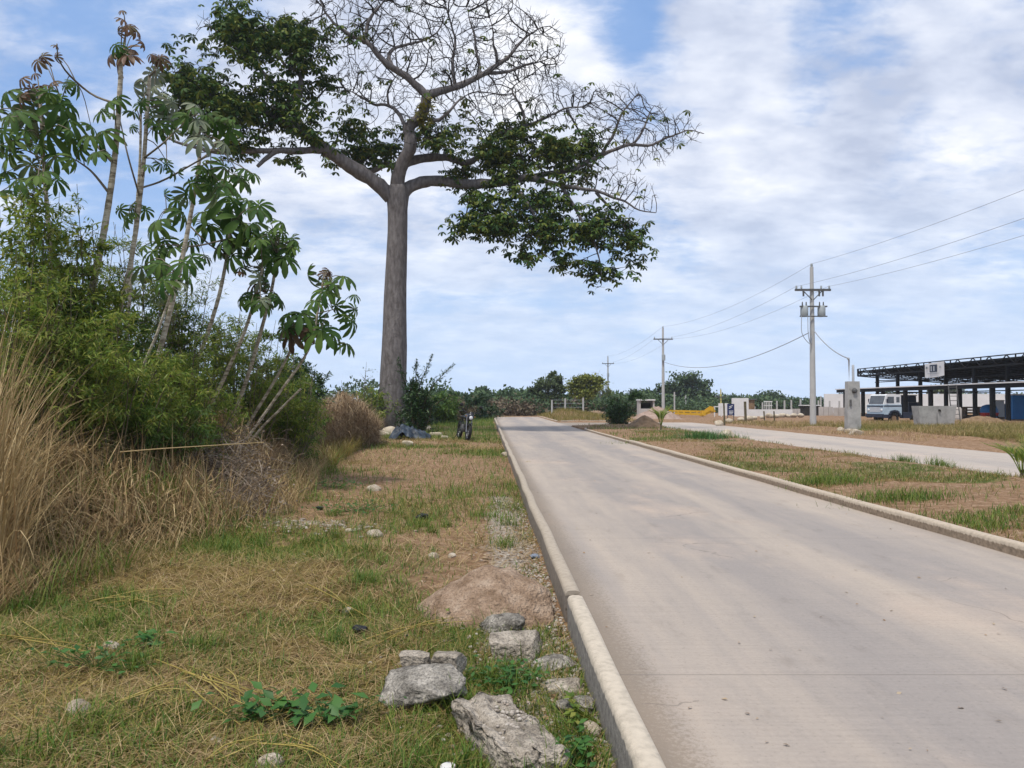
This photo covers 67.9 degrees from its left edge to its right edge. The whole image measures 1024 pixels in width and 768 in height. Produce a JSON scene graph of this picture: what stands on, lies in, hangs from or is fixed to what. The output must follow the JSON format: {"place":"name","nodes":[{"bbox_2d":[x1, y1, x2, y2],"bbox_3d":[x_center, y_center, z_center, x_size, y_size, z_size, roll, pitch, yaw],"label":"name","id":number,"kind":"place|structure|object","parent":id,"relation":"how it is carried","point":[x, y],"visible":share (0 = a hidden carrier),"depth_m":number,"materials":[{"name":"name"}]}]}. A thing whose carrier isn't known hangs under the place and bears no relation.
{"place":"outdoors","nodes":[
{"label":"outdoors","id":0,"kind":"place"},
{"bbox_2d":[0,428,366,611],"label":"bank grass","id":1,"kind":"structure","parent":0,"point":[8,595],"depth_m":8.28,"materials":[{"name":"plant"}]},
{"bbox_2d":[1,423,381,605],"bbox_3d":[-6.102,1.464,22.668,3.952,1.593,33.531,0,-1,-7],"label":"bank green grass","id":2,"kind":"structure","parent":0,"point":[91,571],"depth_m":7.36,"materials":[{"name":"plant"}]},
{"bbox_2d":[315,433,368,468],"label":"hummock foot grass","id":3,"kind":"structure","parent":0,"point":[344,452],"depth_m":22.33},
{"bbox_2d":[381,416,497,439],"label":"verge grass","id":4,"kind":"structure","parent":0,"point":[489,422],"depth_m":44.60,"materials":[{"name":"plant"}]},
{"bbox_2d":[0,407,1023,767],"bbox_3d":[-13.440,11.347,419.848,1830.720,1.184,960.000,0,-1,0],"label":"ground","id":5,"kind":"structure","parent":0,"point":[978,495],"depth_m":9.63,"materials":[{"name":"soil"}]},
{"bbox_2d":[0,73,90,434],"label":"cecropia tree","id":6,"kind":"object","parent":5,"relation":"on","point":[20,115],"visible":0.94,"depth_m":12.05,"materials":[{"name":"green plant"}]},
{"bbox_2d":[0,170,114,444],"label":"shrub","id":7,"kind":"object","parent":5,"relation":"on","point":[31,221],"visible":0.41,"depth_m":11.33,"materials":[{"name":"green plant"}]},
{"bbox_2d":[0,248,123,461],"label":"shrub","id":8,"kind":"object","parent":5,"relation":"on","point":[33,309],"visible":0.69,"depth_m":9.76,"materials":[{"name":"green plant"}]},
{"bbox_2d":[0,192,126,434],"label":"shrub","id":9,"kind":"object","parent":5,"relation":"on","point":[59,253],"visible":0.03,"depth_m":13.56,"materials":[{"name":"green plant"}]},
{"bbox_2d":[0,189,144,441],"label":"shrub","id":10,"kind":"object","parent":5,"relation":"on","point":[89,270],"visible":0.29,"depth_m":12.25,"materials":[{"name":"green plant"}]},
{"bbox_2d":[31,10,144,423],"bbox_3d":[-6.936,-2.612,12.480,1.375,7.310,2.453,1,-2,-40],"label":"cecropia tree","id":11,"kind":"object","parent":5,"relation":"on","point":[123,55],"visible":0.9,"depth_m":12.52,"materials":[{"name":"green plant"}]},
{"bbox_2d":[2,279,174,440],"bbox_3d":[-7.066,-0.398,12.352,3.134,2.767,2.935,0,-1,17],"label":"shrub","id":12,"kind":"object","parent":5,"relation":"on","point":[131,343],"visible":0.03,"depth_m":12.18,"materials":[{"name":"green plant"}]},
{"bbox_2d":[0,292,179,593],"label":"tall dry grass","id":13,"kind":"structure","parent":5,"relation":"on","point":[13,511],"depth_m":7.25,"materials":[{"name":"plant"}]},
{"bbox_2d":[24,641,159,678],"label":"weeds","id":14,"kind":"object","parent":5,"relation":"on","point":[77,647],"visible":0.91,"depth_m":4.76,"materials":[{"name":"green plant"}]},
{"bbox_2d":[33,297,204,474],"bbox_3d":[-5.487,0.001,10.527,2.149,2.492,2.263,0,-1,0],"label":"shrub","id":15,"kind":"object","parent":5,"relation":"on","point":[117,411],"visible":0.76,"depth_m":10.32,"materials":[{"name":"green plant"}]},
{"bbox_2d":[63,222,201,434],"bbox_3d":[-7.305,-1.019,14.582,2.746,4.147,2.665,0,-1,0],"label":"shrub","id":16,"kind":"object","parent":5,"relation":"on","point":[114,268],"visible":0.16,"depth_m":14.31,"materials":[{"name":"green plant"}]},
{"bbox_2d":[115,97,157,342],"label":"cecropia tree","id":17,"kind":"object","parent":5,"relation":"on","point":[132,216],"visible":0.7,"depth_m":13.52,"materials":[{"name":"green plant"}]},
{"bbox_2d":[5,391,286,572],"bbox_3d":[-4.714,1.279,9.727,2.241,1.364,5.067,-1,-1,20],"label":"dry grass","id":18,"kind":"structure","parent":5,"relation":"on","point":[146,477],"depth_m":9.45,"materials":[{"name":"plant"}]},
{"bbox_2d":[122,628,178,647],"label":"weeds","id":19,"kind":"object","parent":5,"relation":"on","point":[142,635],"visible":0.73,"depth_m":5.20,"materials":[{"name":"green plant"}]},
{"bbox_2d":[98,263,220,418],"bbox_3d":[-7.186,-0.666,14.710,2.932,3.491,3.092,0,-1,0],"label":"shrub","id":20,"kind":"object","parent":5,"relation":"on","point":[178,316],"visible":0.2,"depth_m":14.88,"materials":[{"name":"green plant"}]},
{"bbox_2d":[98,377,222,474],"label":"shrub","id":21,"kind":"object","parent":5,"relation":"on","point":[149,439],"visible":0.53,"depth_m":11.01,"materials":[{"name":"green plant"}]},
{"bbox_2d":[108,53,213,343],"bbox_3d":[-6.032,-2.298,12.880,2.281,6.651,1.169,-1,-2,33],"label":"cecropia tree","id":22,"kind":"object","parent":5,"relation":"on","point":[166,114],"visible":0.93,"depth_m":12.85,"materials":[{"name":"green plant"}]},
{"bbox_2d":[120,253,207,449],"bbox_3d":[-5.277,-0.372,11.631,2.330,3.288,0.867,-1,-2,42],"label":"cecropia tree","id":23,"kind":"object","parent":5,"relation":"on","point":[163,269],"visible":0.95,"depth_m":11.43,"materials":[{"name":"green plant"}]},
{"bbox_2d":[116,328,253,469],"bbox_3d":[-5.237,0.302,12.114,2.184,2.487,2.102,1,-2,-23],"label":"shrub","id":24,"kind":"object","parent":5,"relation":"on","point":[195,394],"visible":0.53,"depth_m":11.94,"materials":[{"name":"green plant"}]},
{"bbox_2d":[133,261,254,429],"bbox_3d":[-6.609,-0.702,15.283,2.704,3.839,2.270,-1,-2,26],"label":"shrub","id":25,"kind":"object","parent":5,"relation":"on","point":[226,358],"visible":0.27,"depth_m":15.49,"materials":[{"name":"green plant"}]},
{"bbox_2d":[151,107,260,375],"bbox_3d":[-5.300,-1.675,12.753,1.960,5.897,1.333,1,-2,-25],"label":"cecropia tree","id":26,"kind":"object","parent":5,"relation":"on","point":[209,183],"visible":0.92,"depth_m":12.75,"materials":[{"name":"green plant"}]},
{"bbox_2d":[139,179,276,399],"bbox_3d":[-5.867,-1.496,14.689,2.174,5.616,2.505,1,-2,-34],"label":"cecropia tree","id":27,"kind":"object","parent":5,"relation":"on","point":[227,220],"visible":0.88,"depth_m":14.62,"materials":[{"name":"green plant"}]},
{"bbox_2d":[96,379,362,515],"bbox_3d":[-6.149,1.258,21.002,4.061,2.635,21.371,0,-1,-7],"label":"dry bush","id":28,"kind":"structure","parent":5,"relation":"on","point":[280,464],"depth_m":14.22,"materials":[{"name":"plant"}]},
{"bbox_2d":[154,406,310,523],"bbox_3d":[-4.220,1.277,11.302,2.446,2.440,4.415,1,-2,-43],"label":"dry bush","id":29,"kind":"object","parent":5,"relation":"on","point":[247,484],"visible":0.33,"depth_m":11.36,"materials":[{"name":"plant"}]},
{"bbox_2d":[158,398,308,530],"bbox_3d":[-4.477,1.216,11.520,2.642,2.025,4.215,0,-1,-18],"label":"brush pile","id":30,"kind":"object","parent":5,"relation":"on","point":[248,472],"visible":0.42,"depth_m":11.45,"materials":[{"name":"plant"}]},
{"bbox_2d":[0,549,471,767],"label":"yellow stalks","id":31,"kind":"object","parent":5,"relation":"on","point":[225,684],"visible":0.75,"depth_m":4.51,"materials":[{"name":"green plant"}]},
{"bbox_2d":[194,319,291,432],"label":"shrub","id":32,"kind":"object","parent":5,"relation":"on","point":[238,373],"visible":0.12,"depth_m":17.21,"materials":[{"name":"green plant"}]},
{"bbox_2d":[0,481,490,767],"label":"yellow straw","id":33,"kind":"object","parent":5,"relation":"on","point":[187,662],"visible":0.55,"depth_m":4.53,"materials":[{"name":"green plant"}]},
{"bbox_2d":[209,233,284,413],"bbox_3d":[-5.494,-0.663,14.888,1.949,4.499,1.458,0,-1,-13],"label":"cecropia tree","id":34,"kind":"object","parent":5,"relation":"on","point":[254,302],"visible":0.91,"depth_m":14.86,"materials":[{"name":"green plant"}]},
{"bbox_2d":[200,311,303,452],"bbox_3d":[-5.927,0.021,16.612,2.755,3.367,2.347,1,-1,-22],"label":"shrub","id":35,"kind":"object","parent":5,"relation":"on","point":[259,388],"visible":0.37,"depth_m":16.45,"materials":[{"name":"green plant"}]},
{"bbox_2d":[220,218,300,449],"bbox_3d":[-4.841,-0.797,15.166,1.471,4.984,2.482,1,-2,-37],"label":"cecropia tree","id":36,"kind":"object","parent":5,"relation":"on","point":[276,259],"visible":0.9,"depth_m":15.18,"materials":[{"name":"green plant"}]},
{"bbox_2d":[190,681,344,724],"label":"weeds","id":37,"kind":"object","parent":5,"relation":"on","point":[265,700],"visible":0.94,"depth_m":4.20,"materials":[{"name":"green plant"}]},
{"bbox_2d":[5,468,532,767],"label":"verge leaf litter","id":38,"kind":"object","parent":5,"relation":"on","point":[284,609],"visible":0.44,"depth_m":6.00,"materials":[{"name":"brown plant"}]},
{"bbox_2d":[230,311,316,452],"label":"cecropia tree","id":39,"kind":"object","parent":5,"relation":"on","point":[290,328],"visible":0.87,"depth_m":15.07,"materials":[{"name":"green plant"}]},
{"bbox_2d":[228,321,325,446],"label":"shrub","id":40,"kind":"object","parent":5,"relation":"on","point":[271,337],"visible":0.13,"depth_m":18.09,"materials":[{"name":"green plant"}]},
{"bbox_2d":[233,340,335,473],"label":"shrub","id":41,"kind":"object","parent":5,"relation":"on","point":[295,428],"visible":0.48,"depth_m":17.20,"materials":[{"name":"green plant"}]},
{"bbox_2d":[262,388,330,459],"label":"shrub","id":42,"kind":"object","parent":5,"relation":"on","point":[321,426],"visible":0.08,"depth_m":18.58,"materials":[{"name":"green plant"}]},
{"bbox_2d":[234,263,360,454],"bbox_3d":[-4.387,-0.236,15.493,2.799,4.327,1.558,-1,-2,27],"label":"cecropia tree","id":43,"kind":"object","parent":5,"relation":"on","point":[324,292],"visible":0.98,"depth_m":15.12,"materials":[{"name":"green plant"}]},
{"bbox_2d":[263,354,333,416],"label":"shrub","id":44,"kind":"object","parent":5,"relation":"on","point":[319,382],"visible":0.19,"depth_m":21.41,"materials":[{"name":"green plant"}]},
{"bbox_2d":[0,494,605,767],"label":"brown thatch","id":45,"kind":"object","parent":5,"relation":"on","point":[264,648],"visible":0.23,"depth_m":5.35,"materials":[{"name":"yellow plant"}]},
{"bbox_2d":[0,501,606,767],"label":"green clumps","id":46,"kind":"object","parent":5,"relation":"on","point":[358,571],"visible":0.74,"depth_m":4.83,"materials":[{"name":"green plant"}]},
{"bbox_2d":[0,436,610,767],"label":"cut straw","id":47,"kind":"object","parent":5,"relation":"on","point":[198,667],"visible":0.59,"depth_m":5.00,"materials":[{"name":"plant"}]},
{"bbox_2d":[0,434,615,767],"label":"green grass","id":48,"kind":"structure","parent":5,"relation":"on","point":[392,717],"depth_m":5.39,"materials":[{"name":"plant"}]},
{"bbox_2d":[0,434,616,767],"bbox_3d":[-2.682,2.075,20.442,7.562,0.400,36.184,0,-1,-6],"label":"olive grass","id":49,"kind":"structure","parent":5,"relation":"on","point":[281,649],"depth_m":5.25,"materials":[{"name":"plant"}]},
{"bbox_2d":[238,388,390,477],"bbox_3d":[-5.715,1.256,23.172,2.726,2.485,20.448,0,-1,-3],"label":"dead grass hummock","id":50,"kind":"object","parent":5,"relation":"on","point":[346,406],"visible":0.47,"depth_m":26.05,"materials":[{"name":"plant"}]},
{"bbox_2d":[246,518,416,537],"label":"grey ash and stones","id":51,"kind":"object","parent":5,"relation":"on","point":[306,527],"visible":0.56,"depth_m":10.28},
{"bbox_2d":[284,690,406,728],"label":"weeds","id":52,"kind":"object","parent":5,"relation":"on","point":[302,702],"visible":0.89,"depth_m":4.13,"materials":[{"name":"green plant"}]},
{"bbox_2d":[301,498,412,517],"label":"weeds","id":53,"kind":"object","parent":5,"relation":"on","point":[367,505],"visible":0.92,"depth_m":11.88,"materials":[{"name":"green plant"}]},
{"bbox_2d":[352,385,400,426],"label":"shrub","id":54,"kind":"object","parent":5,"relation":"on","point":[380,402],"visible":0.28,"depth_m":39.62,"materials":[{"name":"green plant"}]},
{"bbox_2d":[389,424,430,438],"bbox_3d":[-4.682,2.172,34.557,1.960,0.741,1.600,0,-1,0],"label":"tarp heap","id":55,"kind":"object","parent":5,"relation":"on","point":[402,430],"visible":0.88,"depth_m":34.18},
{"bbox_2d":[399,650,430,666],"bbox_3d":[-0.597,1.702,4.685,0.205,0.090,0.120,0,-1,10],"label":"concrete piece","id":56,"kind":"object","parent":5,"relation":"on","point":[412,657],"visible":0.75,"depth_m":4.64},
{"bbox_2d":[138,0,703,428],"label":"ceiba tree","id":57,"kind":"object","parent":5,"relation":"on","point":[250,40],"visible":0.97,"depth_m":40.55,"materials":[{"name":"green plant"}]},
{"bbox_2d":[378,663,467,708],"bbox_3d":[-0.505,1.744,4.384,0.518,0.198,0.339,0,-1,16],"label":"concrete chunk","id":58,"kind":"object","parent":5,"relation":"on","point":[418,684],"visible":0.94,"depth_m":4.31,"materials":[{"name":"concrete"}]},
{"bbox_2d":[395,354,458,431],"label":"shrub","id":59,"kind":"object","parent":5,"relation":"on","point":[418,403],"visible":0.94,"depth_m":38.59,"materials":[{"name":"green plant"}]},
{"bbox_2d":[426,389,462,423],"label":"shrub","id":60,"kind":"object","parent":5,"relation":"on","point":[448,412],"visible":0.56,"depth_m":57.03,"materials":[{"name":"green plant"}]},
{"bbox_2d":[431,651,466,672],"bbox_3d":[-0.383,1.691,4.630,0.181,0.130,0.145,0,-1,19],"label":"concrete piece","id":61,"kind":"object","parent":5,"relation":"on","point":[457,660],"visible":0.72,"depth_m":4.58,"materials":[{"name":"concrete"}]},
{"bbox_2d":[454,403,482,440],"bbox_3d":[-2.171,1.694,34.320,1.046,1.678,2.427,1,-2,-34],"label":"motorcycle","id":62,"kind":"object","parent":5,"relation":"on","point":[466,427],"visible":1,"depth_m":33.73,"materials":[{"name":"metal"}]},
{"bbox_2d":[458,391,504,419],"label":"shrub","id":63,"kind":"object","parent":5,"relation":"on","point":[482,400],"visible":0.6,"depth_m":73.43,"materials":[{"name":"green plant"}]},
{"bbox_2d":[415,565,553,628],"bbox_3d":[-0.248,1.729,6.297,1.170,0.447,1.240,0,-1,0],"label":"soil heap","id":64,"kind":"object","parent":5,"relation":"on","point":[485,588],"visible":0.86,"depth_m":6.00,"materials":[{"name":"soil"}]},
{"bbox_2d":[479,613,524,633],"bbox_3d":[-0.073,1.818,5.660,0.348,0.196,0.241,0,-1,0],"label":"concrete chunk","id":65,"kind":"object","parent":64,"relation":"on","point":[496,622],"visible":0.62,"depth_m":5.59,"materials":[{"name":"concrete"}]},
{"bbox_2d":[412,482,605,767],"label":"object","id":66,"kind":"object","parent":5,"relation":"on","point":[552,695],"visible":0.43,"depth_m":6.20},
{"bbox_2d":[467,654,552,694],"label":"weeds","id":67,"kind":"object","parent":5,"relation":"on","point":[512,671],"visible":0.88,"depth_m":4.58,"materials":[{"name":"green plant"}]},
{"bbox_2d":[451,691,572,767],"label":"broken kerb slab","id":68,"kind":"object","parent":5,"relation":"on","point":[500,729],"depth_m":3.73,"materials":[{"name":"beige concrete"}]},
{"bbox_2d":[488,630,542,664],"bbox_3d":[0.028,1.771,5.122,0.369,0.175,0.268,0,-1,0],"label":"concrete chunk","id":69,"kind":"object","parent":5,"relation":"on","point":[499,642],"visible":0.85,"depth_m":5.05,"materials":[{"name":"concrete"}]},
{"bbox_2d":[34,376,1022,408],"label":"distant woods","id":70,"kind":"object","parent":5,"relation":"on","point":[670,397],"visible":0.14,"depth_m":139.16,"materials":[{"name":"plant"}]},
{"bbox_2d":[430,393,636,417],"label":"roadside scrub","id":71,"kind":"object","parent":5,"relation":"on","point":[509,408],"visible":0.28,"depth_m":90.13,"materials":[{"name":"plant"}]},
{"bbox_2d":[494,418,580,621],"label":"kerb","id":72,"kind":"structure","parent":5,"relation":"on","point":[564,585],"depth_m":8.22,"materials":[{"name":"concrete"}]},
{"bbox_2d":[467,503,615,767],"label":"gravel","id":73,"kind":"structure","parent":5,"relation":"on","point":[553,605],"depth_m":6.27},
{"bbox_2d":[527,370,566,402],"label":"broadleaf tree","id":74,"kind":"object","parent":5,"relation":"on","point":[551,381],"visible":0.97,"depth_m":97.46,"materials":[{"name":"plant"}]},
{"bbox_2d":[531,653,574,672],"bbox_3d":[0.263,1.831,4.968,0.294,0.110,0.250,0,-1,0],"label":"concrete chunk","id":75,"kind":"object","parent":5,"relation":"on","point":[559,657],"visible":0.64,"depth_m":4.92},
{"bbox_2d":[541,677,583,695],"bbox_3d":[0.303,1.823,4.577,0.267,0.100,0.236,0,-1,0],"label":"concrete chunk","id":76,"kind":"object","parent":5,"relation":"on","point":[573,683],"visible":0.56,"depth_m":4.52,"materials":[{"name":"concrete"}]},
{"bbox_2d":[556,695,594,713],"bbox_3d":[0.354,1.813,4.266,0.244,0.118,0.191,0,-1,-19],"label":"concrete chunk","id":77,"kind":"object","parent":5,"relation":"on","point":[563,702],"visible":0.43,"depth_m":4.21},
{"bbox_2d":[555,718,596,767],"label":"weeds","id":78,"kind":"object","parent":5,"relation":"on","point":[581,746],"visible":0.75,"depth_m":3.62,"materials":[{"name":"green plant"}]},
{"bbox_2d":[562,690,600,726],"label":"weeds","id":79,"kind":"object","parent":5,"relation":"on","point":[580,715],"visible":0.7,"depth_m":4.05,"materials":[{"name":"green plant"}]},
{"bbox_2d":[564,373,607,401],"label":"broadleaf tree","id":80,"kind":"object","parent":5,"relation":"on","point":[580,386],"visible":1,"depth_m":91.50,"materials":[{"name":"plant"}]},
{"bbox_2d":[499,391,729,414],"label":"green scrub","id":81,"kind":"object","parent":5,"relation":"on","point":[697,406],"visible":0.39,"depth_m":98.65,"materials":[{"name":"plant"}]},
{"bbox_2d":[567,595,665,767],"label":"kerb","id":82,"kind":"structure","parent":5,"relation":"on","point":[632,745],"depth_m":3.94,"materials":[{"name":"concrete"}]},
{"bbox_2d":[600,390,647,423],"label":"shrub","id":83,"kind":"object","parent":5,"relation":"on","point":[618,412],"visible":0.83,"depth_m":51.72,"materials":[{"name":"green plant"}]},
{"bbox_2d":[626,415,663,427],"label":"dirt pile","id":84,"kind":"object","parent":5,"relation":"on","point":[644,421],"visible":0.73,"depth_m":43.42,"materials":[{"name":"brown soil"}]},
{"bbox_2d":[659,370,716,398],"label":"broadleaf tree","id":85,"kind":"object","parent":5,"relation":"on","point":[688,384],"visible":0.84,"depth_m":163.42,"materials":[{"name":"green plant"}]},
{"bbox_2d":[662,429,748,439],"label":"grass tuft","id":86,"kind":"object","parent":5,"relation":"on","point":[702,435],"visible":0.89,"depth_m":30.11,"materials":[{"name":"green plant"}]},
{"bbox_2d":[734,409,792,415],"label":"white wall","id":87,"kind":"structure","parent":5,"relation":"on","point":[750,412],"depth_m":83.85,"materials":[{"name":"paint"}]},
{"bbox_2d":[582,423,1023,541],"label":"grass median","id":88,"kind":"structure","parent":5,"relation":"on","point":[833,469],"depth_m":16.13,"materials":[{"name":"plant"}]},
{"bbox_2d":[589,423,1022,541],"bbox_3d":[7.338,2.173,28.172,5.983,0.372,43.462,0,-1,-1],"label":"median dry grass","id":89,"kind":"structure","parent":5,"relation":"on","point":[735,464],"depth_m":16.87,"materials":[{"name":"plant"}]},
{"bbox_2d":[795,263,830,425],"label":"utility pole","id":90,"kind":"object","parent":5,"relation":"on","point":[821,310],"visible":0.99,"depth_m":49.92,"materials":[{"name":"concrete"}]},
{"bbox_2d":[628,440,1023,558],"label":"kerb","id":91,"kind":"structure","parent":5,"relation":"on","point":[1002,544],"depth_m":10.64,"materials":[{"name":"concrete"}]},
{"bbox_2d":[773,469,886,491],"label":"grass tuft","id":92,"kind":"object","parent":5,"relation":"on","point":[823,479],"visible":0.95,"depth_m":13.84,"materials":[{"name":"plant"}]},
{"bbox_2d":[844,357,860,428],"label":"meter post","id":93,"kind":"object","parent":5,"relation":"on","point":[852,415],"visible":1,"depth_m":40.80,"materials":[{"name":"grey concrete"}]},
{"bbox_2d":[714,418,1023,442],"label":"site grass","id":94,"kind":"structure","parent":5,"relation":"on","point":[984,434],"depth_m":39.40,"materials":[{"name":"plant"}]},
{"bbox_2d":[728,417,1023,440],"bbox_3d":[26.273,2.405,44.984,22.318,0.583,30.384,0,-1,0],"label":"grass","id":95,"kind":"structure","parent":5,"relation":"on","point":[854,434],"depth_m":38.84,"materials":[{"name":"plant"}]},
{"bbox_2d":[865,394,912,420],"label":"van","id":96,"kind":"object","parent":5,"relation":"on","point":[888,406],"visible":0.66,"depth_m":65.05,"materials":[{"name":"white metal"}]},
{"bbox_2d":[824,394,1004,412],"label":"site wall","id":97,"kind":"structure","parent":5,"relation":"on","point":[938,400],"depth_m":111.83,"materials":[{"name":"white paint"}]},
{"bbox_2d":[816,482,1020,507],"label":"grass tuft","id":98,"kind":"object","parent":5,"relation":"on","point":[919,494],"visible":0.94,"depth_m":11.49,"materials":[{"name":"plant"}]},
{"bbox_2d":[835,352,1023,420],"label":"steel frame hall","id":99,"kind":"structure","parent":5,"relation":"on","point":[991,371],"depth_m":71.99,"materials":[{"name":"black metal"}]},
{"bbox_2d":[925,361,943,377],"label":"sign board","id":100,"kind":"object","parent":99,"relation":"attached to","point":[935,369],"visible":1,"depth_m":73.16,"materials":[{"name":"white paint"}]},
{"bbox_2d":[911,406,956,425],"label":"concrete tank","id":101,"kind":"object","parent":5,"relation":"on","point":[930,415],"visible":0.92,"depth_m":48.62,"materials":[{"name":"concrete"}]},
{"bbox_2d":[982,434,1023,476],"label":"palm seedling","id":102,"kind":"object","parent":5,"relation":"on","point":[1012,453],"visible":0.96,"depth_m":15.63,"materials":[{"name":"green plant"}]},
{"bbox_2d":[1004,394,1023,418],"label":"portable toilet","id":103,"kind":"object","parent":5,"relation":"on","point":[1017,406],"visible":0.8,"depth_m":69.40,"materials":[{"name":"blue plastic"}]},
{"bbox_2d":[0,0,1023,399],"label":"sky","id":104,"kind":"structure","parent":0,"point":[830,128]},
{"bbox_2d":[536,407,635,420],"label":"island grass","id":105,"kind":"structure","parent":0,"point":[595,416],"depth_m":69.36,"materials":[{"name":"plant"}]},
{"bbox_2d":[496,417,1023,767],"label":"road","id":106,"kind":"structure","parent":0,"point":[678,607],"depth_m":5.74,"materials":[{"name":"concrete"}]},
{"bbox_2d":[630,422,1023,475],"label":"side street","id":107,"kind":"structure","parent":0,"point":[983,460],"depth_m":26.45,"materials":[{"name":"concrete"}]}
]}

